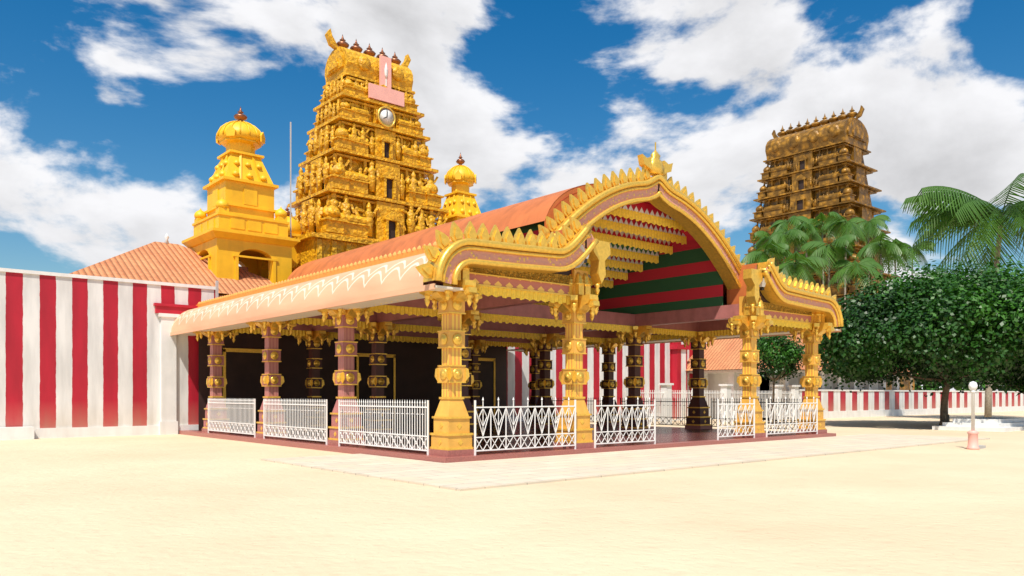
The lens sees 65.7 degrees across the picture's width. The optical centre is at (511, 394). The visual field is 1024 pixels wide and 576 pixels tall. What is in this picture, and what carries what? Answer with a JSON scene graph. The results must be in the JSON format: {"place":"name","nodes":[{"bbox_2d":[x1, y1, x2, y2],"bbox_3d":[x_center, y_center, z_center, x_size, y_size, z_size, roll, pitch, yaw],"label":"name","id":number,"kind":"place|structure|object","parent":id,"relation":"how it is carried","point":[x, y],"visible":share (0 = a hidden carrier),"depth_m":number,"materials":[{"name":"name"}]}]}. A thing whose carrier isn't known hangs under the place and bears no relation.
{"place":"outdoors","nodes":[
{"label":"outdoors","id":0,"kind":"place"},
{"bbox_2d":[0,411,1023,575],"bbox_3d":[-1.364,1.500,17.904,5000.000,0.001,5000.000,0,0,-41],"label":"sand ground","id":1,"kind":"structure","parent":0,"point":[164,505],"depth_m":9.86,"materials":[{"name":"beige sand"}]},
{"bbox_2d":[182,106,480,295],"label":"bell towers","id":2,"kind":"structure","parent":1,"relation":"on","point":[237,225],"depth_m":35.01,"materials":[{"name":"yellow paint"}]},
{"bbox_2d":[288,28,448,271],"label":"temple tower","id":3,"kind":"structure","parent":1,"relation":"on","point":[367,164],"depth_m":38.77,"materials":[{"name":"gold metal"}]},
{"bbox_2d":[0,268,821,439],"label":"striped walls","id":4,"kind":"structure","parent":1,"relation":"on","point":[88,356],"depth_m":28.91,"materials":[{"name":"white paint"}]},
{"bbox_2d":[170,142,843,462],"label":"pavilion","id":5,"kind":"structure","parent":1,"relation":"on","point":[396,347],"depth_m":25.40,"materials":[{"name":"gold metal"}]},
{"bbox_2d":[164,233,898,418],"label":"white buildings","id":6,"kind":"structure","parent":1,"relation":"on","point":[715,378],"depth_m":50.82,"materials":[{"name":"white paint"}]},
{"bbox_2d":[69,242,272,293],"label":"roof","id":7,"kind":"structure","parent":6,"relation":"on","point":[165,262],"depth_m":32.71,"materials":[{"name":"tile"}]},
{"bbox_2d":[685,335,917,373],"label":"roof","id":8,"kind":"structure","parent":6,"relation":"on","point":[722,354],"depth_m":50.12,"materials":[{"name":"tile"}]},
{"bbox_2d":[261,434,989,490],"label":"paving","id":9,"kind":"structure","parent":1,"relation":"on","point":[472,475],"depth_m":17.18,"materials":[{"name":"beige concrete"}]},
{"bbox_2d":[757,335,804,423],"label":"small tree","id":10,"kind":"object","parent":1,"relation":"on","point":[769,353],"depth_m":40.34,"materials":[{"name":"green plant"}]},
{"bbox_2d":[626,383,1023,431],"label":"boundary wall","id":11,"kind":"structure","parent":1,"relation":"on","point":[848,404],"depth_m":52.80,"materials":[{"name":"white paint"}]},
{"bbox_2d":[742,105,913,389],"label":"temple tower","id":12,"kind":"structure","parent":1,"relation":"on","point":[816,168],"depth_m":81.11,"materials":[{"name":"gold metal"}]},
{"bbox_2d":[741,173,1023,416],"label":"palm","id":13,"kind":"object","parent":1,"relation":"on","point":[963,210],"depth_m":57.29,"materials":[{"name":"green plant"}]},
{"bbox_2d":[795,255,1023,425],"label":"tree","id":14,"kind":"object","parent":1,"relation":"on","point":[954,324],"depth_m":34.37,"materials":[{"name":"green plant"}]},
{"bbox_2d":[914,369,1021,390],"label":"treeline","id":15,"kind":"object","parent":1,"relation":"on","point":[918,383],"visible":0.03,"depth_m":100.81,"materials":[{"name":"green plant"}]},
{"bbox_2d":[966,381,985,449],"bbox_3d":[12.899,0.560,22.084,0.365,1.880,0.985,0,0,42],"label":"lamp post","id":16,"kind":"object","parent":1,"relation":"on","point":[973,433],"visible":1,"depth_m":21.78,"materials":[{"name":"white stone"}]},
{"bbox_2d":[0,0,1023,390],"label":"sky","id":17,"kind":"structure","parent":0,"point":[112,112],"materials":[{"name":"blue"}]},
{"bbox_2d":[990,366,1023,395],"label":"tree","id":18,"kind":"object","parent":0,"point":[1009,386],"depth_m":39.94,"materials":[{"name":"green plant"}]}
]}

